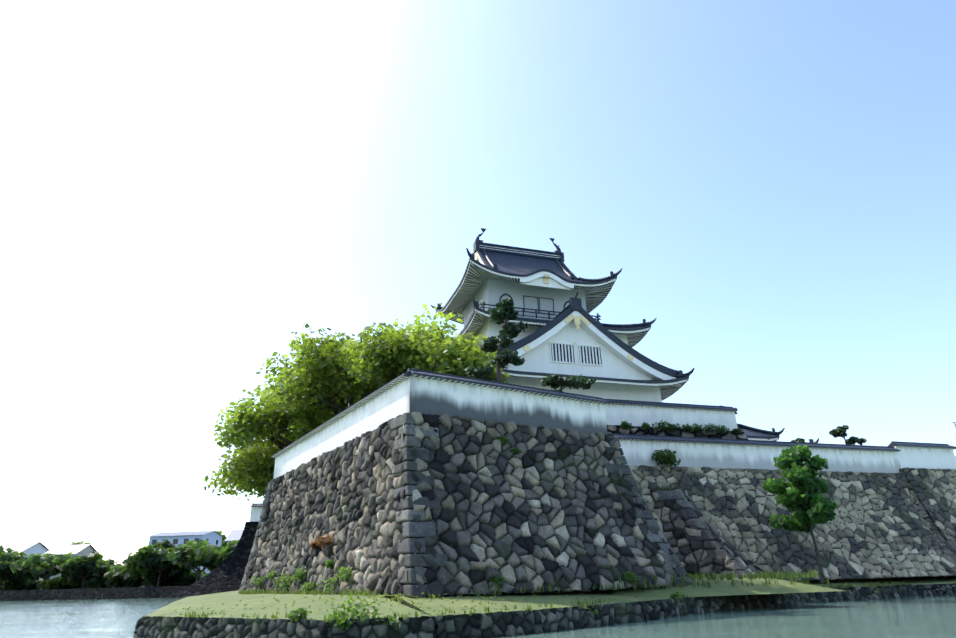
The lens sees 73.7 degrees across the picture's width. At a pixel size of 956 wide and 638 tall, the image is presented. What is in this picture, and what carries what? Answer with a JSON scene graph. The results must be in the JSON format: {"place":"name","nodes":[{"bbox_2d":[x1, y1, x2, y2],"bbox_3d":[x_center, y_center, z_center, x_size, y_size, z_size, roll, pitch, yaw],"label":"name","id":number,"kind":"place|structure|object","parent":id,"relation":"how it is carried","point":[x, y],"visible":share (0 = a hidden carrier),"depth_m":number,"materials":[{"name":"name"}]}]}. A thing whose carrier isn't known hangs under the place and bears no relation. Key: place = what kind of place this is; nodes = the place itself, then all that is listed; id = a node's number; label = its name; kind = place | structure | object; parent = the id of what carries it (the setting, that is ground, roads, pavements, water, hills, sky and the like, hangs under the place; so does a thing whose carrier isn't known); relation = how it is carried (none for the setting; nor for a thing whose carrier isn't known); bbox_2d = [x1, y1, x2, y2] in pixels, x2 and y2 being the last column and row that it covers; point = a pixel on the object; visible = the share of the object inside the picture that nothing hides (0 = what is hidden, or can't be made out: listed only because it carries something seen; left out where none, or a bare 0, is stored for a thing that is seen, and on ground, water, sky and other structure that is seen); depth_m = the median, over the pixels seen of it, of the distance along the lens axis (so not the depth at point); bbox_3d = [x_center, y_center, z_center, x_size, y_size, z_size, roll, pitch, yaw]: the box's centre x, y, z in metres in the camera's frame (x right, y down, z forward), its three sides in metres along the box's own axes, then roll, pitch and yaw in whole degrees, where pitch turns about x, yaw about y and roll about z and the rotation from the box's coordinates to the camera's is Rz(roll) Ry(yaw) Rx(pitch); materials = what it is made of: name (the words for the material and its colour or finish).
{"place":"outdoors","nodes":[
{"label":"outdoors","id":0,"kind":"place"},
{"bbox_2d":[0,542,48,556],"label":"house","id":1,"kind":"structure","parent":0,"point":[29,548],"depth_m":182.25,"materials":[{"name":"white"}]},
{"bbox_2d":[40,544,95,579],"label":"house","id":2,"kind":"structure","parent":0,"point":[83,550],"depth_m":169.22,"materials":[{"name":"beige"}]},
{"bbox_2d":[0,586,187,600],"bbox_3d":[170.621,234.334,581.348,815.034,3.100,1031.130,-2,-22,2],"label":"bank","id":3,"kind":"structure","parent":0,"point":[100,593],"depth_m":130.98,"materials":[{"name":"stone"}]},
{"bbox_2d":[0,572,30,581],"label":"bush","id":4,"kind":"object","parent":3,"relation":"on","point":[3,578],"visible":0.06,"depth_m":152.49,"materials":[{"name":"green plant"}]},
{"bbox_2d":[0,545,41,590],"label":"tree","id":5,"kind":"object","parent":3,"relation":"on","point":[7,558],"visible":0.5,"depth_m":149.16,"materials":[{"name":"green plant"}]},
{"bbox_2d":[10,552,77,589],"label":"tree","id":6,"kind":"object","parent":3,"relation":"on","point":[37,567],"visible":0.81,"depth_m":142.77,"materials":[{"name":"green plant"}]},
{"bbox_2d":[50,540,89,549],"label":"tree","id":7,"kind":"object","parent":3,"relation":"on","point":[77,543],"depth_m":222.38,"materials":[{"name":"green plant"}]},
{"bbox_2d":[67,574,92,587],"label":"bush","id":8,"kind":"object","parent":3,"relation":"on","point":[77,581],"visible":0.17,"depth_m":144.67,"materials":[{"name":"green plant"}]},
{"bbox_2d":[56,551,121,588],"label":"tree","id":9,"kind":"object","parent":3,"relation":"on","point":[93,564],"visible":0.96,"depth_m":142.40,"materials":[{"name":"green plant"}]},
{"bbox_2d":[0,570,208,590],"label":"hedge","id":10,"kind":"object","parent":3,"relation":"on","point":[186,579],"visible":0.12,"depth_m":143.93,"materials":[{"name":"green plant"}]},
{"bbox_2d":[104,565,143,587],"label":"bush","id":11,"kind":"object","parent":3,"relation":"on","point":[115,579],"visible":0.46,"depth_m":139.83,"materials":[{"name":"green plant"}]},
{"bbox_2d":[125,539,184,586],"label":"tree","id":12,"kind":"object","parent":3,"relation":"on","point":[152,557],"visible":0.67,"depth_m":132.39,"materials":[{"name":"green plant"}]},
{"bbox_2d":[118,555,198,586],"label":"bush","id":13,"kind":"object","parent":3,"relation":"on","point":[131,571],"visible":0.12,"depth_m":133.96,"materials":[{"name":"green plant"}]},
{"bbox_2d":[142,569,192,585],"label":"bush","id":14,"kind":"object","parent":3,"relation":"on","point":[150,577],"visible":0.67,"depth_m":136.69,"materials":[{"name":"green plant"}]},
{"bbox_2d":[166,540,225,581],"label":"tree","id":15,"kind":"object","parent":3,"relation":"on","point":[192,554],"visible":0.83,"depth_m":126.08,"materials":[{"name":"green plant"}]},
{"bbox_2d":[217,531,226,546],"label":"tree","id":16,"kind":"object","parent":3,"relation":"on","point":[224,543],"depth_m":199.75,"materials":[{"name":"green plant"}]},
{"bbox_2d":[208,540,238,570],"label":"tree","id":17,"kind":"object","parent":3,"relation":"on","point":[225,552],"visible":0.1,"depth_m":123.79,"materials":[{"name":"green plant"}]},
{"bbox_2d":[143,531,223,586],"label":"house","id":18,"kind":"structure","parent":0,"point":[211,537],"depth_m":159.79,"materials":[{"name":"white"}]},
{"bbox_2d":[225,530,242,543],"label":"house","id":19,"kind":"structure","parent":0,"point":[233,535],"depth_m":147.45,"materials":[{"name":"white"}]},
{"bbox_2d":[214,376,354,450],"bbox_3d":[-17.418,10.737,63.895,15.553,13.027,17.099,-2,-22,2],"label":"tree","id":20,"kind":"object","parent":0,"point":[251,427],"visible":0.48,"depth_m":58.96,"materials":[{"name":"green plant"}]},
{"bbox_2d":[0,594,955,637],"bbox_3d":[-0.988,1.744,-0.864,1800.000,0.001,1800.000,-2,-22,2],"label":"water","id":21,"kind":"structure","parent":0,"point":[930,616],"depth_m":29.34,"materials":[{"name":"liquid"}]},
{"bbox_2d":[133,616,330,637],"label":"stone retaining wall","id":22,"kind":"structure","parent":21,"relation":"in","point":[174,627],"depth_m":23.67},
{"bbox_2d":[146,576,955,637],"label":"berm","id":23,"kind":"structure","parent":21,"relation":"in","point":[937,585],"depth_m":28.14,"materials":[{"name":"plant"}]},
{"bbox_2d":[168,522,258,596],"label":"stone wall","id":24,"kind":"structure","parent":23,"relation":"on","point":[227,575],"depth_m":83.99,"materials":[{"name":"stone"}]},
{"bbox_2d":[250,503,262,521],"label":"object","id":25,"kind":"object","parent":24,"relation":"on","point":[256,510],"visible":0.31,"depth_m":89.37,"materials":[{"name":"paint"}]},
{"bbox_2d":[238,482,270,593],"bbox_3d":[-17.724,18.256,53.529,3.153,8.810,2.647,12,-26,-29],"label":"quoin","id":26,"kind":"object","parent":23,"relation":"on","point":[260,531],"visible":0.27,"depth_m":53.17,"materials":[{"name":"grey stone"}]},
{"bbox_2d":[288,607,311,621],"bbox_3d":[-6.148,10.198,21.942,0.802,0.498,0.714,-2,-22,2],"label":"bush","id":27,"kind":"object","parent":23,"relation":"on","point":[298,613],"visible":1,"depth_m":21.84,"materials":[{"name":"green plant"}]},
{"bbox_2d":[240,413,412,595],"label":"stone wall","id":28,"kind":"structure","parent":23,"relation":"on","point":[343,494],"depth_m":37.55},
{"bbox_2d":[249,575,264,586],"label":"bush","id":29,"kind":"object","parent":28,"relation":"attached to","point":[258,581],"depth_m":46.85,"materials":[{"name":"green plant"}]},
{"bbox_2d":[267,570,276,579],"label":"bush","id":30,"kind":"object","parent":28,"relation":"attached to","point":[272,575],"depth_m":44.93,"materials":[{"name":"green plant"}]},
{"bbox_2d":[274,573,290,589],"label":"bush","id":31,"kind":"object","parent":28,"relation":"attached to","point":[285,581],"depth_m":41.29,"materials":[{"name":"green plant"}]},
{"bbox_2d":[291,566,307,583],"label":"bush","id":32,"kind":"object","parent":28,"relation":"attached to","point":[300,575],"depth_m":39.25,"materials":[{"name":"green plant"}]},
{"bbox_2d":[300,582,314,593],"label":"bush","id":33,"kind":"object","parent":28,"relation":"attached to","point":[307,587],"depth_m":37.38,"materials":[{"name":"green plant"}]},
{"bbox_2d":[311,542,318,550],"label":"shrub","id":34,"kind":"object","parent":28,"relation":"on","point":[314,546],"depth_m":38.82,"materials":[{"name":"orange plant"}]},
{"bbox_2d":[316,534,333,548],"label":"shrub","id":35,"kind":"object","parent":28,"relation":"attached to","point":[322,540],"depth_m":37.20,"materials":[{"name":"orange plant"}]},
{"bbox_2d":[317,574,340,594],"bbox_3d":[-7.811,14.410,34.525,1.748,1.190,1.477,-2,-22,2],"label":"bush","id":36,"kind":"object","parent":28,"relation":"attached to","point":[334,579],"depth_m":34.33,"materials":[{"name":"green plant"}]},
{"bbox_2d":[325,559,333,567],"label":"shrub","id":37,"kind":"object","parent":28,"relation":"attached to","point":[329,563],"depth_m":35.80,"materials":[{"name":"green plant"}]},
{"bbox_2d":[336,566,357,581],"bbox_3d":[-6.783,13.271,33.061,1.237,0.829,1.489,19,-30,-40],"label":"bush","id":38,"kind":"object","parent":28,"relation":"on","point":[344,576],"depth_m":32.95,"materials":[{"name":"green plant"}]},
{"bbox_2d":[325,608,356,626],"bbox_3d":[-4.499,9.973,21.093,1.112,0.836,0.908,-2,-22,2],"label":"bush","id":39,"kind":"object","parent":23,"relation":"on","point":[330,618],"visible":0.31,"depth_m":21.00,"materials":[{"name":"green plant"}]},
{"bbox_2d":[334,610,352,629],"bbox_3d":[-4.474,9.921,21.017,0.738,0.631,1.005,6,-23,-18],"label":"bush","id":40,"kind":"object","parent":23,"relation":"on","point":[342,620],"visible":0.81,"depth_m":20.74,"materials":[{"name":"green plant"}]},
{"bbox_2d":[338,595,386,623],"bbox_3d":[-3.870,9.699,21.210,1.540,0.986,1.708,-2,-22,2],"label":"bush","id":41,"kind":"object","parent":23,"relation":"on","point":[356,611],"visible":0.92,"depth_m":21.16,"materials":[{"name":"green plant"}]},
{"bbox_2d":[331,616,435,637],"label":"stone retaining wall","id":42,"kind":"structure","parent":23,"relation":"on","point":[418,627],"depth_m":21.06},
{"bbox_2d":[377,614,400,627],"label":"bush","id":43,"kind":"object","parent":23,"relation":"on","point":[394,618],"visible":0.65,"depth_m":21.17,"materials":[{"name":"green plant"}]},
{"bbox_2d":[391,413,447,597],"bbox_3d":[-2.828,8.698,31.072,2.371,8.810,5.783,5,-23,-15],"label":"quoin","id":44,"kind":"object","parent":23,"relation":"on","point":[417,529],"visible":0.77,"depth_m":30.14,"materials":[{"name":"grey stone"}]},
{"bbox_2d":[239,579,705,595],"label":"grass","id":45,"kind":"structure","parent":23,"relation":"on","point":[312,592],"depth_m":32.76,"materials":[{"name":"green plant"}]},
{"bbox_2d":[435,610,543,637],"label":"stone retaining wall","id":46,"kind":"structure","parent":23,"relation":"on","point":[495,624],"depth_m":22.60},
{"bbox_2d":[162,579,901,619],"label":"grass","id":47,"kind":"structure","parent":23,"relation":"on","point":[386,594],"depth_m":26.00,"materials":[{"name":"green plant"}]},
{"bbox_2d":[410,537,664,597],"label":"block","id":48,"kind":"structure","parent":23,"relation":"on","point":[533,592],"depth_m":30.10,"materials":[{"name":"stone"}]},
{"bbox_2d":[204,434,295,502],"bbox_3d":[-21.152,14.908,64.918,11.038,7.724,11.835,-2,-22,2],"label":"tree","id":49,"kind":"object","parent":48,"relation":"on","point":[248,465],"visible":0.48,"depth_m":61.08,"materials":[{"name":"green plant"}]},
{"bbox_2d":[256,323,400,424],"bbox_3d":[-10.720,7.321,58.149,17.926,14.606,16.986,-2,-22,2],"label":"tree","id":50,"kind":"object","parent":48,"relation":"on","point":[318,373],"visible":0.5,"depth_m":54.41,"materials":[{"name":"green plant"}]},
{"bbox_2d":[271,368,417,478],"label":"plaster wall","id":51,"kind":"structure","parent":48,"relation":"on","point":[377,408],"depth_m":40.96,"materials":[{"name":"paint"}]},
{"bbox_2d":[343,303,509,385],"bbox_3d":[-3.946,5.601,52.098,12.342,12.893,13.485,-13,-25,26],"label":"tree","id":52,"kind":"object","parent":48,"relation":"on","point":[431,348],"visible":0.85,"depth_m":49.43,"materials":[{"name":"green plant"}]},
{"bbox_2d":[463,298,527,381],"bbox_3d":[1.210,3.010,41.836,4.451,9.658,2.943,-2,-22,2],"label":"pine","id":53,"kind":"object","parent":48,"relation":"on","point":[503,312],"visible":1,"depth_m":42.27,"materials":[{"name":"green plant"}]},
{"bbox_2d":[406,368,607,434],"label":"plaster wall","id":54,"kind":"structure","parent":48,"relation":"on","point":[440,394],"depth_m":37.16,"materials":[{"name":"paint"}]},
{"bbox_2d":[541,373,595,391],"bbox_3d":[5.826,6.405,44.631,5.255,5.261,2.205,-2,-22,2],"label":"pine","id":55,"kind":"object","parent":48,"relation":"on","point":[571,382],"visible":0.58,"depth_m":45.07,"materials":[{"name":"green plant"}]},
{"bbox_2d":[607,425,747,439],"bbox_3d":[8.670,14.868,63.265,28.600,3.900,24.300,6,-23,-17],"label":"hedge","id":56,"kind":"object","parent":48,"relation":"on","point":[633,430],"visible":0.05,"depth_m":55.76,"materials":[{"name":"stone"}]},
{"bbox_2d":[431,228,694,401],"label":"keep","id":57,"kind":"structure","parent":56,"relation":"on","point":[554,298],"depth_m":60.86,"materials":[{"name":"paint"}]},
{"bbox_2d":[619,421,631,429],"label":"shrub","id":58,"kind":"object","parent":56,"relation":"on","point":[626,425],"visible":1,"depth_m":54.32,"materials":[{"name":"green plant"}]},
{"bbox_2d":[641,422,649,429],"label":"shrub","id":59,"kind":"object","parent":56,"relation":"on","point":[645,426],"visible":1,"depth_m":54.67,"materials":[{"name":"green plant"}]},
{"bbox_2d":[652,420,668,429],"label":"shrub","id":60,"kind":"object","parent":56,"relation":"on","point":[663,426],"visible":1,"depth_m":55.19,"materials":[{"name":"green plant"}]},
{"bbox_2d":[602,398,737,430],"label":"plaster wall","id":61,"kind":"structure","parent":56,"relation":"on","point":[633,412],"depth_m":56.59,"materials":[{"name":"paint"}]},
{"bbox_2d":[667,423,681,431],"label":"shrub","id":62,"kind":"object","parent":56,"relation":"on","point":[672,427],"visible":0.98,"depth_m":55.52,"materials":[{"name":"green plant"}]},
{"bbox_2d":[681,424,694,432],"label":"shrub","id":63,"kind":"object","parent":56,"relation":"on","point":[688,428],"visible":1,"depth_m":55.88,"materials":[{"name":"green plant"}]},
{"bbox_2d":[692,423,703,432],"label":"shrub","id":64,"kind":"object","parent":56,"relation":"on","point":[698,428],"visible":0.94,"depth_m":56.22,"materials":[{"name":"green plant"}]},
{"bbox_2d":[703,423,718,432],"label":"shrub","id":65,"kind":"object","parent":56,"relation":"on","point":[708,427],"visible":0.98,"depth_m":56.64,"materials":[{"name":"green plant"}]},
{"bbox_2d":[714,425,728,433],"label":"shrub","id":66,"kind":"object","parent":56,"relation":"on","point":[722,429],"visible":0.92,"depth_m":57.01,"materials":[{"name":"green plant"}]},
{"bbox_2d":[732,428,740,433],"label":"shrub","id":67,"kind":"object","parent":56,"relation":"on","point":[736,431],"visible":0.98,"depth_m":57.52,"materials":[{"name":"green plant"}]},
{"bbox_2d":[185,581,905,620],"bbox_3d":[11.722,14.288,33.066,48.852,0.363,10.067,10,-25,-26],"label":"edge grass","id":68,"kind":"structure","parent":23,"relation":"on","point":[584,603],"depth_m":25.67,"materials":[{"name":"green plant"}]},
{"bbox_2d":[410,412,690,597],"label":"stone wall","id":69,"kind":"structure","parent":23,"relation":"on","point":[554,508],"depth_m":33.49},
{"bbox_2d":[489,574,504,587],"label":"shrub","id":70,"kind":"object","parent":69,"relation":"attached to","point":[498,580],"depth_m":28.93,"materials":[{"name":"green plant"}]},
{"bbox_2d":[496,436,509,445],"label":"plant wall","id":71,"kind":"structure","parent":69,"relation":"attached to","point":[503,439],"depth_m":35.38,"materials":[{"name":"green plant"}]},
{"bbox_2d":[510,447,520,453],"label":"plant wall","id":72,"kind":"structure","parent":69,"relation":"on","point":[514,450],"depth_m":35.33,"materials":[{"name":"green plant"}]},
{"bbox_2d":[622,572,640,585],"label":"shrub","id":73,"kind":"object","parent":69,"relation":"on","point":[630,578],"depth_m":32.78,"materials":[{"name":"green plant"}]},
{"bbox_2d":[538,601,643,632],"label":"stone retaining wall","id":74,"kind":"structure","parent":23,"relation":"on","point":[564,618],"depth_m":25.99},
{"bbox_2d":[588,608,598,615],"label":"shrub","id":75,"kind":"object","parent":23,"relation":"on","point":[595,611],"visible":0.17,"depth_m":26.34,"materials":[{"name":"green plant"}]},
{"bbox_2d":[670,591,682,602],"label":"shrub","id":76,"kind":"object","parent":23,"relation":"on","point":[676,595],"visible":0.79,"depth_m":31.89,"materials":[{"name":"green plant"}]},
{"bbox_2d":[639,595,748,620],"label":"stone retaining wall","id":77,"kind":"structure","parent":23,"relation":"on","point":[660,609],"depth_m":32.17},
{"bbox_2d":[647,489,744,577],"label":"stone wall","id":78,"kind":"structure","parent":23,"relation":"on","point":[693,556],"depth_m":43.86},
{"bbox_2d":[597,578,843,597],"bbox_3d":[12.038,16.042,38.171,15.000,0.800,10.000,6,-23,-17],"label":"mound","id":79,"kind":"object","parent":23,"relation":"on","point":[724,587],"visible":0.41,"depth_m":34.70,"materials":[{"name":"green plant"}]},
{"bbox_2d":[604,436,691,586],"bbox_3d":[9.357,11.142,37.840,5.454,8.810,2.467,-18,-27,34],"label":"quoin","id":80,"kind":"object","parent":79,"relation":"on","point":[646,513],"visible":0.44,"depth_m":37.61,"materials":[{"name":"grey stone"}]},
{"bbox_2d":[618,569,828,589],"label":"grass tufts","id":81,"kind":"object","parent":79,"relation":"on","point":[714,576],"depth_m":35.93,"materials":[{"name":"green plant"}]},
{"bbox_2d":[743,593,794,606],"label":"stone retaining wall","id":82,"kind":"structure","parent":23,"relation":"on","point":[757,600],"depth_m":38.70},
{"bbox_2d":[762,444,837,582],"bbox_3d":[22.416,13.114,43.504,4.890,9.066,4.697,11,-25,-29],"label":"tree","id":83,"kind":"object","parent":23,"relation":"on","point":[802,489],"visible":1,"depth_m":43.53,"materials":[{"name":"green plant"}]},
{"bbox_2d":[790,588,841,603],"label":"stone retaining wall","id":84,"kind":"structure","parent":23,"relation":"on","point":[808,597],"depth_m":41.37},
{"bbox_2d":[836,586,885,600],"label":"stone retaining wall","id":85,"kind":"structure","parent":23,"relation":"on","point":[857,593],"depth_m":43.31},
{"bbox_2d":[787,575,943,580],"bbox_3d":[9.626,26.966,75.959,48.500,8.350,68.100,6,-23,-17],"label":"grass strip","id":86,"kind":"object","parent":23,"relation":"on","point":[872,578],"depth_m":47.31,"materials":[{"name":"green plant"}]},
{"bbox_2d":[608,433,900,472],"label":"plaster wall","id":87,"kind":"structure","parent":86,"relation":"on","point":[639,450],"depth_m":52.30,"materials":[{"name":"paint"}]},
{"bbox_2d":[651,448,680,466],"bbox_3d":[14.477,10.770,49.374,2.160,1.532,1.873,-2,-22,2],"label":"shrub","id":88,"kind":"object","parent":87,"relation":"on","point":[664,458],"visible":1,"depth_m":49.01,"materials":[{"name":"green plant"}]},
{"bbox_2d":[737,424,818,442],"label":"turret","id":89,"kind":"object","parent":86,"relation":"on","point":[751,433],"visible":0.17,"depth_m":65.31,"materials":[{"name":"tile"}]},
{"bbox_2d":[629,465,955,580],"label":"stone wall","id":90,"kind":"structure","parent":86,"relation":"attached to","point":[874,529],"depth_m":49.51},
{"bbox_2d":[796,438,804,442],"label":"pine","id":91,"kind":"object","parent":86,"relation":"on","point":[800,440],"visible":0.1,"depth_m":58.06,"materials":[{"name":"green plant"}]},
{"bbox_2d":[829,425,866,444],"bbox_3d":[34.554,12.306,59.222,3.526,4.984,1.749,-2,-22,2],"label":"pine","id":92,"kind":"object","parent":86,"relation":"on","point":[839,431],"visible":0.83,"depth_m":59.53,"materials":[{"name":"green plant"}]},
{"bbox_2d":[881,584,916,598],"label":"stone retaining wall","id":93,"kind":"structure","parent":23,"relation":"on","point":[898,591],"depth_m":45.44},
{"bbox_2d":[899,469,955,575],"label":"wall cornerstones","id":94,"kind":"object","parent":23,"relation":"on","point":[917,504],"visible":0.04,"depth_m":53.42,"materials":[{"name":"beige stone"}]},
{"bbox_2d":[903,467,955,551],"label":"stone wall","id":95,"kind":"structure","parent":23,"relation":"on","point":[934,490],"depth_m":55.76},
{"bbox_2d":[888,441,955,469],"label":"plaster wall","id":96,"kind":"structure","parent":95,"relation":"on","point":[916,455],"depth_m":58.38,"materials":[{"name":"white paint"}]},
{"bbox_2d":[0,0,955,564],"label":"sky","id":97,"kind":"structure","parent":0,"point":[187,186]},
{"bbox_3d":[12.751,17.487,50.292,18.300,6.350,12.000,-15,-26,29],"label":"buttress","id":98,"kind":"object","parent":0,"visible":0},
{"bbox_2d":[655,480,677,490],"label":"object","id":99,"kind":"structure","parent":98,"relation":"on","point":[658,488],"depth_m":47.82,"materials":[{"name":"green plant"}]},
{"bbox_2d":[654,490,749,577],"bbox_3d":[15.722,14.802,43.904,2.192,6.310,7.307,11,-25,-29],"label":"quoin","id":100,"kind":"object","parent":98,"relation":"attached to","point":[675,495],"visible":0.62,"depth_m":43.91,"materials":[{"name":"grey stone"}]},
{"bbox_2d":[679,488,766,575],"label":"stone wall","id":101,"kind":"structure","parent":98,"relation":"attached to","point":[731,550],"depth_m":44.81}
]}

